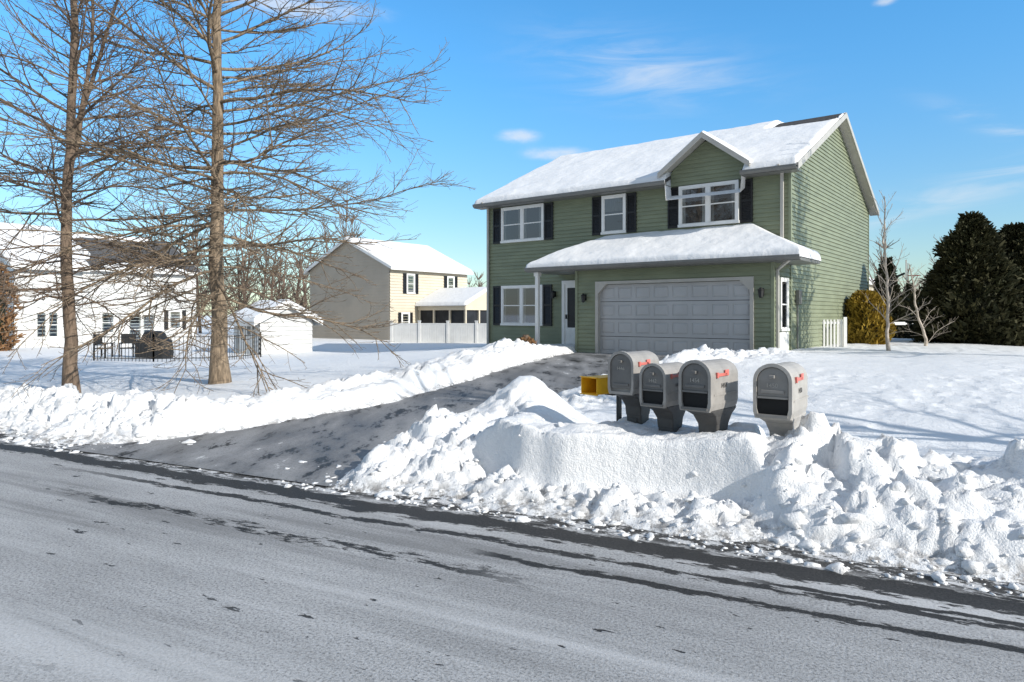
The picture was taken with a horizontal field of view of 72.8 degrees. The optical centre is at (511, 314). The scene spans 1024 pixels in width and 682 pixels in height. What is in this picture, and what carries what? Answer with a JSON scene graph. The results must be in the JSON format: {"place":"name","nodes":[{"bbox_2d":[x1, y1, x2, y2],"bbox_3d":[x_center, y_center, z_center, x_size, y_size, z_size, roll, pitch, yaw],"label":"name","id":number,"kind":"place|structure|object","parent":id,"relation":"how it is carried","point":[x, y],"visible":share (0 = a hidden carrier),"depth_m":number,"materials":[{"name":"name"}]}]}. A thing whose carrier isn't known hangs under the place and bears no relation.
{"place":"outdoors","nodes":[
{"label":"outdoors","id":0,"kind":"place"},
{"bbox_2d":[74,237,200,271],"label":"roof","id":1,"kind":"structure","parent":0,"point":[101,251],"depth_m":45.58,"materials":[{"name":"grey"}]},
{"bbox_2d":[63,352,664,486],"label":"driveway","id":2,"kind":"structure","parent":0,"point":[347,441],"depth_m":9.50,"materials":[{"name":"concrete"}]},
{"bbox_2d":[0,434,1023,681],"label":"road","id":3,"kind":"structure","parent":0,"point":[114,568],"depth_m":4.17,"materials":[{"name":"grey asphalt"}]},
{"bbox_2d":[0,316,1023,582],"bbox_3d":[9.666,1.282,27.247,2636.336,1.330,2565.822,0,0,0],"label":"snow ground","id":4,"kind":"structure","parent":0,"point":[912,408],"depth_m":7.44,"materials":[{"name":"white snow"}]},
{"bbox_2d":[0,260,25,350],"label":"brown leaf tree","id":5,"kind":"object","parent":4,"relation":"on","point":[7,321],"visible":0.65,"depth_m":33.19,"materials":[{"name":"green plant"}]},
{"bbox_2d":[95,335,112,357],"bbox_3d":[-16.395,1.280,27.900,0.490,1.000,0.580,0,0,0],"label":"patio chair","id":6,"kind":"object","parent":4,"relation":"on","point":[100,342],"visible":0.41,"depth_m":27.90,"materials":[{"name":"black metal"}]},
{"bbox_2d":[119,334,135,356],"bbox_3d":[-15.598,1.280,28.195,0.580,1.000,0.490,0,0,-20],"label":"patio chair","id":7,"kind":"object","parent":4,"relation":"on","point":[130,339],"visible":0.58,"depth_m":28.33,"materials":[{"name":"black metal"}]},
{"bbox_2d":[0,0,282,392],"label":"bare oak tree","id":8,"kind":"object","parent":4,"relation":"on","point":[70,373],"visible":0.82,"depth_m":13.03,"materials":[{"name":"brown plant"}]},
{"bbox_2d":[136,331,173,357],"bbox_3d":[-14.100,1.220,27.400,1.320,1.160,0.640,0,0,12],"label":"covered grill","id":9,"kind":"object","parent":4,"relation":"on","point":[143,349],"visible":0.5,"depth_m":27.14,"materials":[{"name":"black fabric"}]},
{"bbox_2d":[93,334,260,361],"bbox_3d":[-12.390,1.240,26.080,5.873,1.080,1.893,0,0,-27],"label":"iron fence","id":10,"kind":"object","parent":4,"relation":"on","point":[157,358],"visible":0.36,"depth_m":25.51,"materials":[{"name":"black metal"}]},
{"bbox_2d":[0,0,474,400],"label":"bare oak tree","id":11,"kind":"object","parent":4,"relation":"on","point":[218,365],"visible":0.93,"depth_m":13.72,"materials":[{"name":"brown plant"}]},
{"bbox_2d":[227,299,322,354],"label":"garden shed","id":12,"kind":"structure","parent":4,"relation":"on","point":[295,337],"depth_m":30.86,"materials":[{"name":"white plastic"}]},
{"bbox_2d":[238,326,251,353],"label":"shed doors","id":13,"kind":"structure","parent":12,"relation":"in","point":[249,341],"depth_m":30.60,"materials":[{"name":"white paint"}]},
{"bbox_2d":[390,320,486,342],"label":"vinyl fence","id":14,"kind":"object","parent":4,"relation":"on","point":[446,332],"visible":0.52,"depth_m":42.71,"materials":[{"name":"white plastic"}]},
{"bbox_2d":[418,292,486,322],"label":"sunroom frame","id":15,"kind":"object","parent":4,"relation":"on","point":[479,303],"visible":0.3,"depth_m":47.46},
{"bbox_2d":[415,287,486,305],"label":"sunroom roof snow","id":16,"kind":"structure","parent":15,"relation":"on","point":[462,296],"depth_m":47.99,"materials":[{"name":"white snow"}]},
{"bbox_2d":[421,310,486,322],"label":"sunroom screens","id":17,"kind":"object","parent":15,"relation":"in","point":[442,316],"visible":0.14,"depth_m":47.66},
{"bbox_2d":[1,188,941,333],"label":"distant trees","id":18,"kind":"object","parent":4,"relation":"on","point":[295,294],"visible":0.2,"depth_m":63.51,"materials":[{"name":"brown plant"}]},
{"bbox_2d":[0,340,1023,596],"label":"snow clumps","id":19,"kind":"object","parent":4,"relation":"on","point":[796,520],"visible":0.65,"depth_m":5.39,"materials":[{"name":"white snow"}]},
{"bbox_2d":[519,335,536,343],"bbox_3d":[0.447,1.100,22.304,0.811,0.900,0.850,0,0,0],"label":"dry shrub","id":20,"kind":"object","parent":4,"relation":"on","point":[525,338],"visible":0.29,"depth_m":22.20,"materials":[{"name":"brown plant"}]},
{"bbox_2d":[534,272,540,344],"bbox_3d":[0.834,-0.090,22.735,0.180,2.580,0.180,0,0,38],"label":"porch post","id":21,"kind":"object","parent":4,"relation":"on","point":[537,275],"visible":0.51,"depth_m":22.69,"materials":[{"name":"white paint"}]},
{"bbox_2d":[580,375,621,420],"bbox_3d":[0.949,1.209,7.196,0.452,1.230,0.246,0,0,-38],"label":"newspaper box","id":22,"kind":"object","parent":4,"relation":"on","point":[596,385],"visible":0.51,"depth_m":7.17,"materials":[{"name":"yellow plastic"}]},
{"bbox_2d":[608,350,658,423],"bbox_3d":[1.228,1.010,6.925,0.301,1.312,0.595,0,0,40],"label":"mailbox","id":23,"kind":"object","parent":4,"relation":"on","point":[624,368],"visible":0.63,"depth_m":6.77,"materials":[{"name":"plastic"}]},
{"bbox_2d":[611,354,630,388],"bbox_3d":[1.050,0.550,6.722,0.228,0.331,0.055,0,0,40],"label":"mailbox door","id":24,"kind":"structure","parent":23,"relation":"in","point":[620,378],"depth_m":6.73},
{"bbox_2d":[639,362,685,431],"bbox_3d":[1.480,1.087,6.627,0.292,1.273,0.577,0,0,42],"label":"mailbox","id":25,"kind":"object","parent":4,"relation":"on","point":[659,390],"visible":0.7,"depth_m":6.48,"materials":[{"name":"plastic"}]},
{"bbox_2d":[643,366,662,389],"bbox_3d":[1.301,0.588,6.436,0.221,0.214,0.053,0,0,42],"label":"mailbox door","id":26,"kind":"structure","parent":25,"relation":"in","point":[652,372],"depth_m":6.44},
{"bbox_2d":[679,359,737,432],"bbox_3d":[1.805,1.107,6.324,0.325,1.417,0.643,0,0,42],"label":"mailbox","id":27,"kind":"object","parent":4,"relation":"on","point":[708,394],"visible":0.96,"depth_m":6.17,"materials":[{"name":"plastic"}]},
{"bbox_2d":[683,364,707,391],"bbox_3d":[1.605,0.552,6.111,0.246,0.239,0.059,0,0,42],"label":"mailbox door","id":28,"kind":"structure","parent":27,"relation":"in","point":[692,371],"depth_m":6.11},
{"bbox_2d":[753,362,808,435],"bbox_3d":[2.424,1.169,6.221,0.343,1.496,0.678,0,0,36],"label":"mailbox","id":29,"kind":"object","parent":4,"relation":"on","point":[780,397],"visible":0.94,"depth_m":6.02,"materials":[{"name":"plastic"}]},
{"bbox_2d":[757,367,788,397],"bbox_3d":[2.238,0.582,5.976,0.260,0.252,0.063,0,0,36],"label":"mailbox door","id":30,"kind":"structure","parent":29,"relation":"in","point":[773,375],"depth_m":5.98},
{"bbox_2d":[843,297,856,340],"bbox_3d":[11.827,0.522,25.327,2.163,2.457,1.995,0,0,0],"label":"dark shrub","id":31,"kind":"object","parent":4,"relation":"on","point":[848,313],"visible":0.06,"depth_m":24.52,"materials":[{"name":"green plant"}]},
{"bbox_2d":[844,289,896,344],"bbox_3d":[12.474,0.422,24.430,1.890,2.655,1.778,0,0,0],"label":"golden shrub","id":32,"kind":"object","parent":4,"relation":"on","point":[867,322],"visible":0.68,"depth_m":24.07,"materials":[{"name":"yellow plant"}]},
{"bbox_2d":[873,256,908,328],"bbox_3d":[18.340,-0.483,34.042,2.046,4.766,1.952,0,0,0],"label":"evergreen tree","id":33,"kind":"object","parent":4,"relation":"on","point":[900,311],"visible":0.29,"depth_m":33.60,"materials":[{"name":"green plant"}]},
{"bbox_2d":[865,190,932,350],"bbox_3d":[10.776,-0.966,19.467,1.724,5.099,1.206,0,0,0],"label":"young bare tree","id":34,"kind":"object","parent":4,"relation":"on","point":[884,264],"visible":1,"depth_m":19.45,"materials":[{"name":"grey plant"}]},
{"bbox_2d":[893,326,913,338],"bbox_3d":[17.430,1.188,29.957,2.727,1.424,2.797,0,0,0],"label":"dark shrub","id":35,"kind":"object","parent":4,"relation":"on","point":[903,334],"visible":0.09,"depth_m":29.61,"materials":[{"name":"green plant"}]},
{"bbox_2d":[894,322,912,324],"bbox_3d":[21.086,0.970,32.314,7.320,1.260,0.120,0,0,-5],"label":"rail fence","id":36,"kind":"object","parent":4,"relation":"on","point":[900,323],"visible":0.01,"depth_m":32.02,"materials":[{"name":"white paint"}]},
{"bbox_2d":[888,260,920,316],"bbox_3d":[15.674,-0.325,27.733,0.909,3.650,0.969,0,0,-18],"label":"basketball hoop","id":37,"kind":"object","parent":4,"relation":"on","point":[899,275],"visible":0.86,"depth_m":27.80,"materials":[{"name":"black metal"}]},
{"bbox_2d":[902,282,918,325],"bbox_3d":[22.856,0.006,39.998,1.854,3.787,1.903,0,0,0],"label":"evergreen tree","id":38,"kind":"object","parent":4,"relation":"on","point":[910,292],"visible":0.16,"depth_m":39.73,"materials":[{"name":"green plant"}]},
{"bbox_2d":[902,259,942,339],"bbox_3d":[16.871,-0.165,26.971,2.805,4.030,2.528,0,0,45],"label":"evergreen tree","id":39,"kind":"object","parent":4,"relation":"on","point":[911,327],"visible":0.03,"depth_m":27.41,"materials":[{"name":"green plant"}]},
{"bbox_2d":[891,264,958,345],"bbox_3d":[13.228,0.002,22.683,2.052,3.332,1.654,0,0,42],"label":"young bare tree","id":40,"kind":"object","parent":4,"relation":"on","point":[926,341],"visible":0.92,"depth_m":22.51,"materials":[{"name":"grey plant"}]},
{"bbox_2d":[905,211,1023,346],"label":"evergreen tree","id":41,"kind":"object","parent":4,"relation":"on","point":[971,286],"visible":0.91,"depth_m":24.22,"materials":[{"name":"green plant"}]},
{"bbox_2d":[991,222,1023,342],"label":"evergreen tree","id":42,"kind":"object","parent":4,"relation":"on","point":[1011,233],"visible":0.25,"depth_m":25.03,"materials":[{"name":"green plant"}]},
{"bbox_3d":[6.231,1.500,26.463,10.940,0.600,12.040,0,0,38],"label":"foundation","id":43,"kind":"object","parent":4,"relation":"on","visible":0},
{"bbox_2d":[489,127,867,352],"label":"siding walls","id":44,"kind":"structure","parent":43,"relation":"on","point":[829,216],"depth_m":22.03,"materials":[{"name":"green plastic"}]},
{"bbox_2d":[562,280,574,343],"bbox_3d":[2.220,-0.035,23.768,1.190,2.270,0.090,0,0,38],"label":"front door","id":45,"kind":"structure","parent":44,"relation":"attached to","point":[568,335],"depth_m":24.00,"materials":[{"name":"white paint"}]},
{"bbox_2d":[568,288,574,327],"bbox_3d":[2.230,-0.235,23.781,0.750,1.370,0.037,0,0,38],"label":"window","id":46,"kind":"structure","parent":45,"relation":"attached to","point":[571,307],"depth_m":23.90,"materials":[{"name":"black glass"}]},
{"bbox_2d":[493,178,752,325],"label":"shutters","id":47,"kind":"object","parent":44,"relation":"attached to","point":[746,203],"visible":0.99,"depth_m":23.27,"materials":[{"name":"black plastic"}]},
{"bbox_2d":[481,164,789,347],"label":"downspouts","id":48,"kind":"object","parent":44,"relation":"attached to","point":[782,265],"visible":0.68,"depth_m":19.52,"materials":[{"name":"metal"}]},
{"bbox_2d":[500,180,789,330],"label":"window frames","id":49,"kind":"structure","parent":44,"relation":"attached to","point":[708,204],"depth_m":22.76,"materials":[{"name":"white plastic"}]},
{"bbox_2d":[504,184,734,322],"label":"curtains","id":50,"kind":"object","parent":49,"relation":"hanging from","point":[613,204],"visible":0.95,"depth_m":22.94,"materials":[{"name":"fabric"}]},
{"bbox_2d":[506,184,785,326],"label":"window interiors","id":51,"kind":"object","parent":49,"relation":"in","point":[723,211],"depth_m":23.02,"materials":[{"name":"grey glass"}]},
{"bbox_2d":[472,163,819,274],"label":"gutters","id":52,"kind":"object","parent":44,"relation":"attached to","point":[795,259],"visible":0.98,"depth_m":20.84,"materials":[{"name":"metal"}]},
{"bbox_2d":[551,287,763,301],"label":"coach lamps","id":53,"kind":"object","parent":44,"relation":"attached to","point":[760,293],"visible":1,"depth_m":21.69,"materials":[{"name":"black metal"}]},
{"bbox_2d":[526,223,820,267],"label":"porch roof snow","id":54,"kind":"structure","parent":44,"relation":"attached to","point":[740,240],"depth_m":20.32,"materials":[{"name":"white snow"}]},
{"bbox_2d":[595,276,753,352],"bbox_3d":[4.576,0.090,20.153,4.900,2.220,0.190,0,0,38],"label":"garage door trim","id":55,"kind":"structure","parent":44,"relation":"attached to","point":[748,282],"depth_m":20.06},
{"bbox_2d":[600,281,749,355],"bbox_3d":[4.622,0.137,20.212,4.740,2.114,0.049,0,0,38],"label":"garage door","id":56,"kind":"structure","parent":55,"relation":"in","point":[645,325],"depth_m":20.14,"materials":[{"name":"paint"}]},
{"bbox_2d":[609,281,749,339],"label":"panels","id":57,"kind":"object","parent":56,"relation":"attached to","point":[681,319],"visible":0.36,"depth_m":19.89,"materials":[{"name":"white metal"}]},
{"bbox_2d":[665,113,869,214],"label":"roof","id":58,"kind":"structure","parent":44,"relation":"on","point":[819,119],"depth_m":23.74,"materials":[{"name":"grey"}]},
{"bbox_2d":[474,112,844,203],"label":"roof snow","id":59,"kind":"structure","parent":58,"relation":"on","point":[765,144],"depth_m":24.12,"materials":[{"name":"white snow"}]},
{"bbox_2d":[474,112,878,215],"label":"rake boards","id":60,"kind":"object","parent":58,"relation":"attached to","point":[843,123],"visible":0.73,"depth_m":22.99,"materials":[{"name":"white wood"}]},
{"bbox_2d":[668,131,751,162],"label":"gable roof snow","id":61,"kind":"structure","parent":58,"relation":"on","point":[731,147],"depth_m":20.37,"materials":[{"name":"white snow"}]},
{"bbox_2d":[779,332,788,350],"bbox_3d":[7.398,0.840,18.926,0.065,0.720,0.800,0,0,38],"label":"side entry panel","id":62,"kind":"object","parent":44,"relation":"attached to","point":[783,340],"visible":0.62,"depth_m":18.88,"materials":[{"name":"white paint"}]},
{"bbox_2d":[796,290,801,348],"bbox_3d":[8.215,0.150,19.906,0.120,1.700,0.250,0,0,38],"label":"electric meter","id":63,"kind":"object","parent":44,"relation":"attached to","point":[798,296],"visible":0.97,"depth_m":19.83,"materials":[{"name":"metal"}]},
{"bbox_2d":[575,173,868,351],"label":"corner posts","id":64,"kind":"object","parent":43,"relation":"on","point":[772,272],"visible":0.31,"depth_m":19.47,"materials":[{"name":"green"}]},
{"bbox_2d":[822,317,846,346],"bbox_3d":[10.093,0.680,22.819,1.625,1.200,1.382,0,0,8],"label":"picket enclosure","id":65,"kind":"object","parent":43,"relation":"on","point":[841,332],"visible":0.32,"depth_m":22.14,"materials":[{"name":"white paint"}]},
{"bbox_2d":[0,0,1023,315],"label":"sky","id":66,"kind":"structure","parent":0,"point":[931,92],"materials":[{"name":"blue"}]},
{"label":"foundation","id":67,"kind":"object","parent":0,"visible":0},
{"bbox_2d":[310,243,389,339],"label":"front walls","id":68,"kind":"structure","parent":67,"relation":"on","point":[351,308],"depth_m":49.35,"materials":[{"name":"beige"}]},
{"bbox_2d":[304,239,473,274],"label":"fascia","id":69,"kind":"structure","parent":68,"relation":"attached to","point":[396,268],"depth_m":49.25,"materials":[{"name":"white paint"}]},
{"bbox_2d":[307,236,471,271],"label":"roof snow","id":70,"kind":"structure","parent":68,"relation":"on","point":[406,255],"depth_m":50.80,"materials":[{"name":"white snow"}]},
{"bbox_2d":[310,269,466,322],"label":"side walls","id":71,"kind":"structure","parent":67,"relation":"on","point":[428,284],"depth_m":48.72,"materials":[{"name":"beige"}]},
{"bbox_2d":[401,273,454,322],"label":"window frames","id":72,"kind":"structure","parent":71,"relation":"attached to","point":[407,292],"depth_m":48.34,"materials":[{"name":"white plastic"}]},
{"bbox_2d":[403,275,452,322],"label":"window interiors","id":73,"kind":"object","parent":72,"relation":"in","point":[411,285],"depth_m":48.47,"materials":[{"name":"grey glass"}]},
{"bbox_2d":[408,275,448,291],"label":"curtains","id":74,"kind":"object","parent":72,"relation":"hanging from","point":[413,283],"visible":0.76,"depth_m":48.70,"materials":[{"name":"fabric"}]},
{"bbox_2d":[398,273,457,322],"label":"shutters","id":75,"kind":"object","parent":71,"relation":"attached to","point":[416,291],"visible":0.72,"depth_m":48.70,"materials":[{"name":"black plastic"}]},
{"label":"foundation","id":76,"kind":"object","parent":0,"visible":0},
{"bbox_2d":[0,255,82,346],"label":"front walls","id":77,"kind":"structure","parent":76,"relation":"on","point":[8,268],"depth_m":36.41,"materials":[{"name":"white plastic"}]},
{"bbox_2d":[0,222,87,267],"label":"roof snow","id":78,"kind":"structure","parent":77,"relation":"on","point":[36,240],"depth_m":38.42,"materials":[{"name":"white snow"}]},
{"bbox_2d":[0,250,89,271],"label":"fascia","id":79,"kind":"structure","parent":78,"relation":"attached to","point":[34,268],"depth_m":36.42,"materials":[{"name":"white paint"}]},
{"bbox_2d":[13,269,81,347],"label":"side walls","id":80,"kind":"structure","parent":76,"relation":"on","point":[44,305],"depth_m":36.88,"materials":[{"name":"white plastic"}]},
{"bbox_2d":[3,285,60,338],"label":"window frames","id":81,"kind":"structure","parent":80,"relation":"attached to","point":[47,324],"depth_m":37.14,"materials":[{"name":"white plastic"}]},
{"bbox_2d":[38,313,55,335],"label":"window interiors","id":82,"kind":"object","parent":81,"relation":"in","point":[53,328],"depth_m":37.29,"materials":[{"name":"black glass"}]},
{"bbox_2d":[37,313,56,336],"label":"curtains","id":83,"kind":"object","parent":81,"relation":"hanging from","point":[44,324],"visible":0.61,"depth_m":37.06,"materials":[{"name":"fabric"}]},
{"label":"front walls","id":84,"kind":"object","parent":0,"visible":0},
{"bbox_2d":[59,232,194,272],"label":"roof snow","id":85,"kind":"structure","parent":84,"relation":"on","point":[86,252],"depth_m":45.64,"materials":[{"name":"white snow"}]},
{"bbox_2d":[90,245,202,275],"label":"fascia","id":86,"kind":"structure","parent":85,"relation":"attached to","point":[164,272],"depth_m":45.41,"materials":[{"name":"white paint"}]},
{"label":"foundation","id":87,"kind":"object","parent":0,"visible":0},
{"bbox_2d":[82,271,195,342],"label":"side walls","id":88,"kind":"structure","parent":87,"relation":"on","point":[89,322],"depth_m":44.02,"materials":[{"name":"white plastic"}]},
{"bbox_2d":[100,310,182,336],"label":"window frames","id":89,"kind":"structure","parent":88,"relation":"attached to","point":[114,321],"depth_m":44.69,"materials":[{"name":"white plastic"}]},
{"bbox_2d":[102,312,179,338],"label":"curtains","id":90,"kind":"object","parent":89,"relation":"attached to","point":[139,324],"visible":0.4,"depth_m":44.63,"materials":[{"name":"fabric"}]},
{"bbox_2d":[104,312,178,340],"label":"window interiors","id":91,"kind":"object","parent":89,"relation":"in","point":[107,326],"depth_m":44.49,"materials":[{"name":"black glass"}]},
{"bbox_2d":[164,310,185,329],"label":"shutters","id":92,"kind":"object","parent":88,"relation":"attached to","point":[166,322],"visible":0.62,"depth_m":46.02,"materials":[{"name":"plastic"}]}
]}

